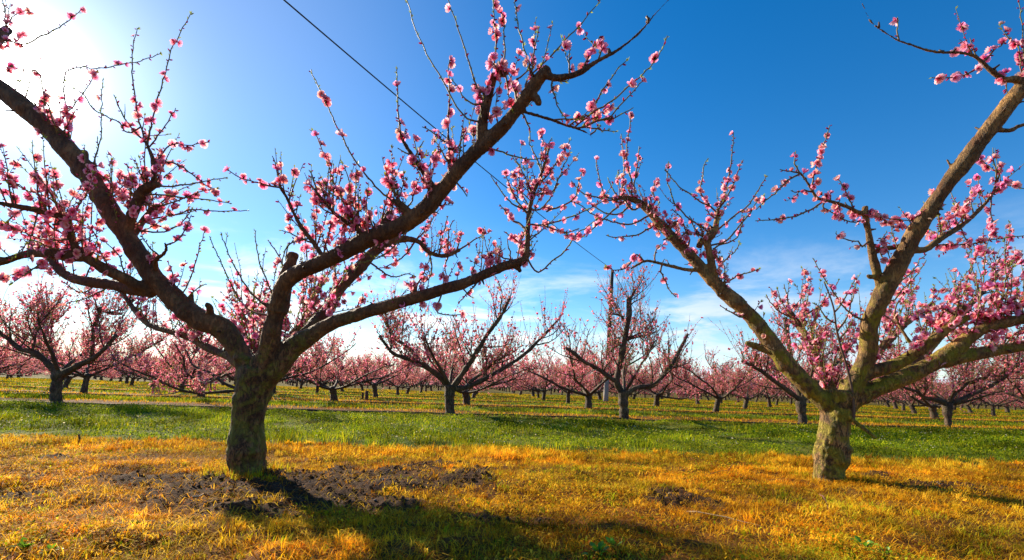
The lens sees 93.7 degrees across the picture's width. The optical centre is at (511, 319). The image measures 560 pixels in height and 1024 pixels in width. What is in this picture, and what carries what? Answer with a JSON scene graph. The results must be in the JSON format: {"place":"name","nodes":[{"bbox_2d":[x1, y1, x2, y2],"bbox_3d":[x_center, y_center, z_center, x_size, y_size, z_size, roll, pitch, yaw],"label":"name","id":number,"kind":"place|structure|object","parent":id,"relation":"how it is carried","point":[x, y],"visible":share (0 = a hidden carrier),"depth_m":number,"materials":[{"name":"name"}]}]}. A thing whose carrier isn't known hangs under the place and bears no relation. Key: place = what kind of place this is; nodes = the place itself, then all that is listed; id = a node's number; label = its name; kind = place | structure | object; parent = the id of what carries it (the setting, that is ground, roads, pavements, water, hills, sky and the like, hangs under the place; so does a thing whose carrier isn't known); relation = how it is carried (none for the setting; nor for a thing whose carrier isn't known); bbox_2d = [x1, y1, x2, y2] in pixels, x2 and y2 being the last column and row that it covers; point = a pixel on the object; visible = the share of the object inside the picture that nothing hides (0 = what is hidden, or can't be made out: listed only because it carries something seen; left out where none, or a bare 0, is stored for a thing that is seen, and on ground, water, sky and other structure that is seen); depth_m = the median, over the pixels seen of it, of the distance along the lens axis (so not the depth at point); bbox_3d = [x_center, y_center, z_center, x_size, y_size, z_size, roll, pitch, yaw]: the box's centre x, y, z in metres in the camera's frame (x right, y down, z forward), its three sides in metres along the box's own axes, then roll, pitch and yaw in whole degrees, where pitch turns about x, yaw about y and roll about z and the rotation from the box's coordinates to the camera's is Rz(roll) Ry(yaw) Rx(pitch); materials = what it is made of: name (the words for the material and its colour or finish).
{"place":"outdoors","nodes":[
{"label":"outdoors","id":0,"kind":"place"},
{"bbox_2d":[0,431,1023,559],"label":"dry grass","id":1,"kind":"structure","parent":0,"point":[794,465],"depth_m":2.53,"materials":[{"name":"yellow plant"}]},
{"bbox_2d":[0,372,1023,559],"bbox_3d":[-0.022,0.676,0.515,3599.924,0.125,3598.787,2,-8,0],"label":"ground","id":2,"kind":"structure","parent":0,"point":[321,496],"depth_m":2.69,"materials":[{"name":"yellow plant"}]},
{"bbox_2d":[0,338,21,373],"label":"peach tree","id":3,"kind":"object","parent":2,"relation":"on","point":[4,369],"visible":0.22,"depth_m":28.00,"materials":[{"name":"pink plant"}]},
{"bbox_2d":[0,338,34,368],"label":"peach tree","id":4,"kind":"object","parent":2,"relation":"on","point":[14,362],"visible":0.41,"depth_m":19.67,"materials":[{"name":"pink plant"}]},
{"bbox_2d":[4,356,34,378],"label":"peach tree","id":5,"kind":"object","parent":2,"relation":"on","point":[7,376],"visible":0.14,"depth_m":37.71,"materials":[{"name":"pink plant"}]},
{"bbox_2d":[1,359,41,377],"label":"peach tree","id":6,"kind":"object","parent":2,"relation":"on","point":[36,360],"visible":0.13,"depth_m":42.40,"materials":[{"name":"pink plant"}]},
{"bbox_2d":[10,537,33,551],"bbox_3d":[-1.631,0.758,1.616,0.074,0.044,0.062,2,-8,0],"label":"leafy weed","id":7,"kind":"object","parent":2,"relation":"on","point":[21,542],"visible":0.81,"depth_m":1.60,"materials":[{"name":"green plant"}]},
{"bbox_2d":[0,354,44,376],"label":"peach tree","id":8,"kind":"object","parent":2,"relation":"on","point":[16,367],"visible":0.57,"depth_m":33.92,"materials":[{"name":"pink plant"}]},
{"bbox_2d":[9,359,38,377],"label":"peach tree","id":9,"kind":"object","parent":2,"relation":"on","point":[17,373],"visible":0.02,"depth_m":46.88,"materials":[{"name":"pink plant"}]},
{"bbox_2d":[0,302,59,358],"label":"peach tree","id":10,"kind":"object","parent":2,"relation":"on","point":[5,354],"visible":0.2,"depth_m":15.42,"materials":[{"name":"pink plant"}]},
{"bbox_2d":[37,543,59,554],"bbox_3d":[-1.528,0.760,1.594,0.070,0.038,0.038,4,-8,-18],"label":"leafy weed","id":11,"kind":"object","parent":2,"relation":"on","point":[48,547],"visible":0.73,"depth_m":1.59,"materials":[{"name":"green plant"}]},
{"bbox_2d":[17,343,80,370],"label":"peach tree","id":12,"kind":"object","parent":2,"relation":"on","point":[42,363],"visible":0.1,"depth_m":41.50,"materials":[{"name":"pink plant"}]},
{"bbox_2d":[41,334,108,382],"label":"peach tree","id":13,"kind":"object","parent":2,"relation":"on","point":[74,347],"visible":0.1,"depth_m":28.11,"materials":[{"name":"pink plant"}]},
{"bbox_2d":[0,264,152,400],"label":"peach tree","id":14,"kind":"object","parent":2,"relation":"on","point":[44,317],"visible":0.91,"depth_m":10.61,"materials":[{"name":"pink plant"}]},
{"bbox_2d":[0,323,167,392],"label":"peach tree","id":15,"kind":"object","parent":2,"relation":"on","point":[86,376],"visible":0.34,"depth_m":15.41,"materials":[{"name":"pink plant"}]},
{"bbox_2d":[29,335,145,387],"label":"peach tree","id":16,"kind":"object","parent":2,"relation":"on","point":[67,381],"visible":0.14,"depth_m":19.69,"materials":[{"name":"pink plant"}]},
{"bbox_2d":[103,349,150,381],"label":"peach tree","id":17,"kind":"object","parent":2,"relation":"on","point":[120,380],"visible":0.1,"depth_m":38.26,"materials":[{"name":"pink plant"}]},
{"bbox_2d":[102,350,164,383],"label":"peach tree","id":18,"kind":"object","parent":2,"relation":"on","point":[117,373],"visible":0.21,"depth_m":33.59,"materials":[{"name":"pink plant"}]},
{"bbox_2d":[99,355,177,384],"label":"peach tree","id":19,"kind":"object","parent":2,"relation":"on","point":[132,379],"visible":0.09,"depth_m":28.54,"materials":[{"name":"pink plant"}]},
{"bbox_2d":[104,339,202,386],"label":"peach tree","id":20,"kind":"object","parent":2,"relation":"on","point":[151,368],"visible":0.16,"depth_m":24.28,"materials":[{"name":"pink plant"}]},
{"bbox_2d":[118,301,223,388],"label":"peach tree","id":21,"kind":"object","parent":2,"relation":"on","point":[220,346],"visible":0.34,"depth_m":19.91,"materials":[{"name":"pink plant"}]},
{"bbox_2d":[143,338,221,384],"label":"peach tree","id":22,"kind":"object","parent":2,"relation":"on","point":[187,379],"visible":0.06,"depth_m":33.76,"materials":[{"name":"pink plant"}]},
{"bbox_2d":[165,354,232,383],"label":"peach tree","id":23,"kind":"object","parent":2,"relation":"on","point":[201,371],"visible":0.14,"depth_m":29.36,"materials":[{"name":"pink plant"}]},
{"bbox_2d":[130,334,282,395],"bbox_3d":[-9.611,1.228,15.332,4.058,2.574,4.859,9,-10,-40],"label":"peach tree","id":24,"kind":"object","parent":2,"relation":"on","point":[178,352],"visible":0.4,"depth_m":14.79,"materials":[{"name":"pink plant"}]},
{"bbox_2d":[196,366,234,384],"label":"peach tree","id":25,"kind":"object","parent":2,"relation":"on","point":[231,375],"visible":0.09,"depth_m":38.62,"materials":[{"name":"pink plant"}]},
{"bbox_2d":[204,342,235,384],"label":"peach tree","id":26,"kind":"object","parent":2,"relation":"on","point":[230,377],"visible":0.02,"depth_m":24.29,"materials":[{"name":"pink plant"}]},
{"bbox_2d":[107,314,360,394],"bbox_3d":[-6.037,0.813,10.910,4.487,2.399,3.747,1,-8,4],"label":"peach tree","id":27,"kind":"object","parent":2,"relation":"on","point":[196,384],"visible":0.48,"depth_m":10.21,"materials":[{"name":"pink plant"}]},
{"bbox_2d":[223,307,342,393],"bbox_3d":[-9.894,1.333,20.495,4.432,3.753,4.088,9,-11,-41],"label":"peach tree","id":28,"kind":"object","parent":2,"relation":"on","point":[312,350],"visible":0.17,"depth_m":20.17,"materials":[{"name":"pink plant"}]},
{"bbox_2d":[288,358,313,388],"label":"peach tree","id":29,"kind":"object","parent":2,"relation":"on","point":[301,382],"visible":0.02,"depth_m":34.26,"materials":[{"name":"pink plant"}]},
{"bbox_2d":[291,339,355,391],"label":"peach tree","id":30,"kind":"object","parent":2,"relation":"on","point":[317,387],"visible":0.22,"depth_m":24.80,"materials":[{"name":"pink plant"}]},
{"bbox_2d":[0,0,668,476],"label":"peach tree","id":31,"kind":"object","parent":2,"relation":"on","point":[266,362],"visible":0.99,"depth_m":3.06,"materials":[{"name":"pink plant"}]},
{"bbox_2d":[312,359,374,390],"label":"peach tree","id":32,"kind":"object","parent":2,"relation":"on","point":[339,383],"visible":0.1,"depth_m":29.74,"materials":[{"name":"pink plant"}]},
{"bbox_2d":[281,334,411,400],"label":"peach tree","id":33,"kind":"object","parent":2,"relation":"on","point":[334,388],"visible":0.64,"depth_m":15.43,"materials":[{"name":"pink plant"}]},
{"bbox_2d":[343,365,382,390],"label":"peach tree","id":34,"kind":"object","parent":2,"relation":"on","point":[361,385],"visible":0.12,"depth_m":34.71,"materials":[{"name":"pink plant"}]},
{"bbox_2d":[344,356,398,389],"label":"peach tree","id":35,"kind":"object","parent":2,"relation":"on","point":[372,375],"visible":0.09,"depth_m":39.11,"materials":[{"name":"pink plant"}]},
{"bbox_2d":[318,345,425,396],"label":"peach tree","id":36,"kind":"object","parent":2,"relation":"on","point":[374,387],"visible":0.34,"depth_m":20.42,"materials":[{"name":"pink plant"}]},
{"bbox_2d":[366,350,436,394],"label":"peach tree","id":37,"kind":"object","parent":2,"relation":"on","point":[406,375],"visible":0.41,"depth_m":25.10,"materials":[{"name":"pink plant"}]},
{"bbox_2d":[372,367,432,392],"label":"peach tree","id":38,"kind":"object","parent":2,"relation":"on","point":[407,381],"visible":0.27,"depth_m":29.98,"materials":[{"name":"pink plant"}]},
{"bbox_2d":[378,457,443,475],"bbox_3d":[-0.678,1.018,3.348,0.035,0.099,0.571,-6,-11,45],"label":"fallen twig","id":39,"kind":"object","parent":2,"relation":"on","point":[411,465],"visible":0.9,"depth_m":3.34,"materials":[{"name":"brown wood"}]},
{"bbox_2d":[397,360,431,392],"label":"peach tree","id":40,"kind":"object","parent":2,"relation":"on","point":[422,385],"visible":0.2,"depth_m":34.74,"materials":[{"name":"pink plant"}]},
{"bbox_2d":[411,368,438,391],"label":"peach tree","id":41,"kind":"object","parent":2,"relation":"on","point":[431,379],"visible":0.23,"depth_m":39.59,"materials":[{"name":"pink plant"}]},
{"bbox_2d":[434,336,500,399],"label":"peach tree","id":42,"kind":"object","parent":2,"relation":"on","point":[455,376],"visible":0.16,"depth_m":20.57,"materials":[{"name":"pink plant"}]},
{"bbox_2d":[364,269,573,414],"bbox_3d":[-1.042,0.550,10.761,4.259,3.226,3.385,7,-10,-34],"label":"peach tree","id":43,"kind":"object","parent":2,"relation":"on","point":[449,385],"visible":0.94,"depth_m":10.30,"materials":[{"name":"pink plant"}]},
{"bbox_2d":[401,338,540,404],"bbox_3d":[-1.202,1.647,16.310,4.298,2.563,4.582,1,-8,4],"label":"peach tree","id":44,"kind":"object","parent":2,"relation":"on","point":[465,395],"visible":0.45,"depth_m":15.85,"materials":[{"name":"pink plant"}]},
{"bbox_2d":[449,353,497,396],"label":"peach tree","id":45,"kind":"object","parent":2,"relation":"on","point":[473,394],"visible":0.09,"depth_m":25.41,"materials":[{"name":"pink plant"}]},
{"bbox_2d":[444,347,502,395],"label":"peach tree","id":46,"kind":"object","parent":2,"relation":"on","point":[474,372],"visible":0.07,"depth_m":30.58,"materials":[{"name":"pink plant"}]},
{"bbox_2d":[1,368,1017,406],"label":"distant orchard","id":47,"kind":"object","parent":2,"relation":"on","point":[491,387],"visible":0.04,"depth_m":87.23,"materials":[{"name":"pink plant"}]},
{"bbox_2d":[0,453,1020,522],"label":"soil clods","id":48,"kind":"object","parent":2,"relation":"on","point":[328,487],"visible":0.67,"depth_m":2.73,"materials":[{"name":"brown soil"}]},
{"bbox_2d":[2,390,1023,421],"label":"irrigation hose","id":49,"kind":"object","parent":2,"relation":"on","point":[487,405],"visible":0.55,"depth_m":15.28,"materials":[{"name":"black plastic"}]},
{"bbox_2d":[502,359,543,394],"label":"peach tree","id":50,"kind":"object","parent":2,"relation":"on","point":[520,392],"visible":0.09,"depth_m":40.38,"materials":[{"name":"pink plant"}]},
{"bbox_2d":[504,357,565,395],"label":"peach tree","id":51,"kind":"object","parent":2,"relation":"on","point":[519,387],"visible":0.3,"depth_m":35.51,"materials":[{"name":"pink plant"}]},
{"bbox_2d":[509,364,561,397],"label":"peach tree","id":52,"kind":"object","parent":2,"relation":"on","point":[539,381],"visible":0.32,"depth_m":30.45,"materials":[{"name":"pink plant"}]},
{"bbox_2d":[505,343,569,399],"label":"peach tree","id":53,"kind":"object","parent":2,"relation":"on","point":[533,386],"visible":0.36,"depth_m":25.73,"materials":[{"name":"pink plant"}]},
{"bbox_2d":[532,339,595,402],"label":"peach tree","id":54,"kind":"object","parent":2,"relation":"on","point":[553,379],"visible":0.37,"depth_m":21.18,"materials":[{"name":"pink plant"}]},
{"bbox_2d":[493,318,669,407],"bbox_3d":[2.503,1.503,15.943,4.560,3.035,4.860,8,-10,-37],"label":"peach tree","id":55,"kind":"object","parent":2,"relation":"on","point":[582,371],"visible":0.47,"depth_m":16.02,"materials":[{"name":"pink plant"}]},
{"bbox_2d":[578,371,600,390],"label":"peach tree","id":56,"kind":"object","parent":2,"relation":"on","point":[590,381],"visible":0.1,"depth_m":34.82,"materials":[{"name":"pink plant"}]},
{"bbox_2d":[581,541,608,557],"bbox_3d":[0.319,0.852,1.783,0.090,0.061,0.106,-3,-9,30],"label":"leafy weed","id":57,"kind":"object","parent":2,"relation":"on","point":[601,544],"visible":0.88,"depth_m":1.78,"materials":[{"name":"green plant"}]},
{"bbox_2d":[560,359,639,398],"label":"peach tree","id":58,"kind":"object","parent":2,"relation":"on","point":[598,392],"visible":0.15,"depth_m":30.47,"materials":[{"name":"pink plant"}]},
{"bbox_2d":[603,270,613,400],"bbox_3d":[5.244,0.906,26.079,0.569,7.458,0.298,0,-8,13],"label":"utility pole","id":59,"kind":"object","parent":2,"relation":"on","point":[606,391],"visible":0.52,"depth_m":25.95,"materials":[{"name":"brown wood"}]},
{"bbox_2d":[283,0,605,264],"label":"overhead cable","id":60,"kind":"object","parent":59,"relation":"attached to","point":[297,11],"visible":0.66,"depth_m":10.05,"materials":[{"name":"black metal"}]},
{"bbox_2d":[605,536,621,549],"bbox_3d":[0.392,0.858,1.845,0.062,0.045,0.080,2,-8,0],"label":"leafy weed","id":61,"kind":"object","parent":2,"relation":"on","point":[611,541],"visible":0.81,"depth_m":1.84,"materials":[{"name":"green plant"}]},
{"bbox_2d":[544,253,702,417],"bbox_3d":[2.649,0.321,11.000,3.446,3.962,2.320,7,-10,-33],"label":"peach tree","id":62,"kind":"object","parent":2,"relation":"on","point":[622,359],"visible":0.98,"depth_m":10.98,"materials":[{"name":"pink plant"}]},
{"bbox_2d":[588,353,662,388],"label":"peach tree","id":63,"kind":"object","parent":2,"relation":"on","point":[635,381],"visible":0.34,"depth_m":25.85,"materials":[{"name":"pink plant"}]},
{"bbox_2d":[602,370,657,399],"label":"peach tree","id":64,"kind":"object","parent":2,"relation":"on","point":[634,395],"visible":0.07,"depth_m":36.01,"materials":[{"name":"pink plant"}]},
{"bbox_2d":[629,363,684,392],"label":"peach tree","id":65,"kind":"object","parent":2,"relation":"on","point":[668,387],"visible":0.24,"depth_m":30.77,"materials":[{"name":"pink plant"}]},
{"bbox_2d":[605,341,722,405],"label":"peach tree","id":66,"kind":"object","parent":2,"relation":"on","point":[641,379],"visible":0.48,"depth_m":20.87,"materials":[{"name":"pink plant"}]},
{"bbox_2d":[641,370,687,398],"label":"peach tree","id":67,"kind":"object","parent":2,"relation":"on","point":[660,388],"visible":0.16,"depth_m":40.86,"materials":[{"name":"pink plant"}]},
{"bbox_2d":[648,355,734,403],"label":"peach tree","id":68,"kind":"object","parent":2,"relation":"on","point":[688,376],"visible":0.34,"depth_m":26.28,"materials":[{"name":"pink plant"}]},
{"bbox_2d":[689,378,725,400],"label":"peach tree","id":69,"kind":"object","parent":2,"relation":"on","point":[708,396],"visible":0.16,"depth_m":41.26,"materials":[{"name":"pink plant"}]},
{"bbox_2d":[662,346,771,411],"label":"peach tree","id":70,"kind":"object","parent":2,"relation":"on","point":[735,381],"visible":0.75,"depth_m":16.11,"materials":[{"name":"pink plant"}]},
{"bbox_2d":[694,364,746,402],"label":"peach tree","id":71,"kind":"object","parent":2,"relation":"on","point":[722,390],"visible":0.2,"depth_m":31.25,"materials":[{"name":"pink plant"}]},
{"bbox_2d":[689,511,768,529],"bbox_3d":[1.023,0.951,2.300,0.382,0.020,0.012,-6,-11,44],"label":"fallen twig","id":72,"kind":"object","parent":2,"relation":"on","point":[726,517],"visible":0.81,"depth_m":2.31,"materials":[{"name":"brown wood"}]},
{"bbox_2d":[704,344,774,407],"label":"peach tree","id":73,"kind":"object","parent":2,"relation":"on","point":[747,398],"visible":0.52,"depth_m":21.58,"materials":[{"name":"pink plant"}]},
{"bbox_2d":[711,368,771,401],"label":"peach tree","id":74,"kind":"object","parent":2,"relation":"on","point":[744,390],"visible":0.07,"depth_m":36.46,"materials":[{"name":"pink plant"}]},
{"bbox_2d":[724,360,800,406],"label":"peach tree","id":75,"kind":"object","parent":2,"relation":"on","point":[769,397],"visible":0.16,"depth_m":26.31,"materials":[{"name":"pink plant"}]},
{"bbox_2d":[750,371,791,404],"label":"peach tree","id":76,"kind":"object","parent":2,"relation":"on","point":[774,393],"visible":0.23,"depth_m":31.42,"materials":[{"name":"pink plant"}]},
{"bbox_2d":[756,374,795,403],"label":"peach tree","id":77,"kind":"object","parent":2,"relation":"on","point":[787,395],"visible":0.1,"depth_m":37.13,"materials":[{"name":"pink plant"}]},
{"bbox_2d":[710,294,865,422],"bbox_3d":[6.878,0.861,11.510,2.862,3.301,3.609,-6,-11,44],"label":"peach tree","id":78,"kind":"object","parent":2,"relation":"on","point":[799,397],"visible":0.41,"depth_m":11.32,"materials":[{"name":"pink plant"}]},
{"bbox_2d":[569,0,1023,483],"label":"peach tree","id":79,"kind":"object","parent":2,"relation":"on","point":[848,398],"visible":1,"depth_m":3.49,"materials":[{"name":"pink plant"}]},
{"bbox_2d":[750,350,892,388],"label":"peach tree","id":80,"kind":"object","parent":2,"relation":"on","point":[839,377],"visible":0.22,"depth_m":16.56,"materials":[{"name":"pink plant"}]},
{"bbox_2d":[801,352,881,380],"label":"peach tree","id":81,"kind":"object","parent":2,"relation":"on","point":[828,363],"visible":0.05,"depth_m":27.11,"materials":[{"name":"pink plant"}]},
{"bbox_2d":[851,535,876,551],"bbox_3d":[1.429,0.905,1.934,0.103,0.053,0.087,7,-10,-33],"label":"leafy weed","id":82,"kind":"object","parent":2,"relation":"on","point":[858,539],"visible":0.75,"depth_m":1.93,"materials":[{"name":"green plant"}]},
{"bbox_2d":[876,545,891,555],"bbox_3d":[1.454,0.904,1.873,0.071,0.046,0.045,0,-8,12],"label":"leafy weed","id":83,"kind":"object","parent":2,"relation":"on","point":[888,548],"visible":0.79,"depth_m":1.88,"materials":[{"name":"green plant"}]},
{"bbox_2d":[876,392,906,406],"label":"peach tree","id":84,"kind":"object","parent":2,"relation":"on","point":[887,403],"visible":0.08,"depth_m":37.43,"materials":[{"name":"pink plant"}]},
{"bbox_2d":[846,371,938,408],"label":"peach tree","id":85,"kind":"object","parent":2,"relation":"on","point":[894,403],"visible":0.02,"depth_m":32.04,"materials":[{"name":"pink plant"}]},
{"bbox_2d":[871,375,928,410],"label":"peach tree","id":86,"kind":"object","parent":2,"relation":"on","point":[902,405],"visible":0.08,"depth_m":26.95,"materials":[{"name":"pink plant"}]},
{"bbox_2d":[869,380,985,414],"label":"peach tree","id":87,"kind":"object","parent":2,"relation":"on","point":[912,408],"visible":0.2,"depth_m":21.95,"materials":[{"name":"pink plant"}]},
{"bbox_2d":[875,350,1023,417],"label":"peach tree","id":88,"kind":"object","parent":2,"relation":"on","point":[932,408],"visible":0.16,"depth_m":16.80,"materials":[{"name":"pink plant"}]},
{"bbox_2d":[879,305,1023,426],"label":"peach tree","id":89,"kind":"object","parent":2,"relation":"on","point":[1010,366],"visible":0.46,"depth_m":11.96,"materials":[{"name":"pink plant"}]},
{"bbox_2d":[927,373,1003,412],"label":"peach tree","id":90,"kind":"object","parent":2,"relation":"on","point":[968,407],"visible":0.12,"depth_m":27.50,"materials":[{"name":"pink plant"}]},
{"bbox_2d":[942,361,1023,401],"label":"peach tree","id":91,"kind":"object","parent":2,"relation":"on","point":[1017,382],"visible":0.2,"depth_m":17.36,"materials":[{"name":"pink plant"}]},
{"bbox_2d":[946,380,1023,411],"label":"peach tree","id":92,"kind":"object","parent":2,"relation":"on","point":[996,400],"visible":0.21,"depth_m":32.90,"materials":[{"name":"pink plant"}]},
{"bbox_2d":[949,375,1023,415],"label":"peach tree","id":93,"kind":"object","parent":2,"relation":"on","point":[993,406],"visible":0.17,"depth_m":22.43,"materials":[{"name":"pink plant"}]},
{"bbox_2d":[966,329,1023,377],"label":"peach tree","id":94,"kind":"object","parent":2,"relation":"on","point":[982,341],"visible":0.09,"depth_m":12.98,"materials":[{"name":"pink plant"}]},
{"bbox_2d":[991,382,1023,408],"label":"peach tree","id":95,"kind":"object","parent":2,"relation":"on","point":[1020,406],"visible":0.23,"depth_m":28.79,"materials":[{"name":"pink plant"}]},
{"bbox_2d":[0,377,1023,465],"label":"grass","id":96,"kind":"structure","parent":0,"point":[1009,443],"depth_m":7.89,"materials":[{"name":"green plant"}]},
{"bbox_2d":[0,0,1023,402],"label":"sky","id":97,"kind":"structure","parent":0,"point":[774,74],"materials":[{"name":"blue"}]},
{"bbox_2d":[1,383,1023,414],"bbox_3d":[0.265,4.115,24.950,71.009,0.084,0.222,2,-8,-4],"label":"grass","id":98,"kind":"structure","parent":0,"point":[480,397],"depth_m":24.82,"materials":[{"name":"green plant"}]},
{"bbox_2d":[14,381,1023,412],"bbox_3d":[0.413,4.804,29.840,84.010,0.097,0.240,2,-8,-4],"label":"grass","id":99,"kind":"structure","parent":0,"point":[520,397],"depth_m":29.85,"materials":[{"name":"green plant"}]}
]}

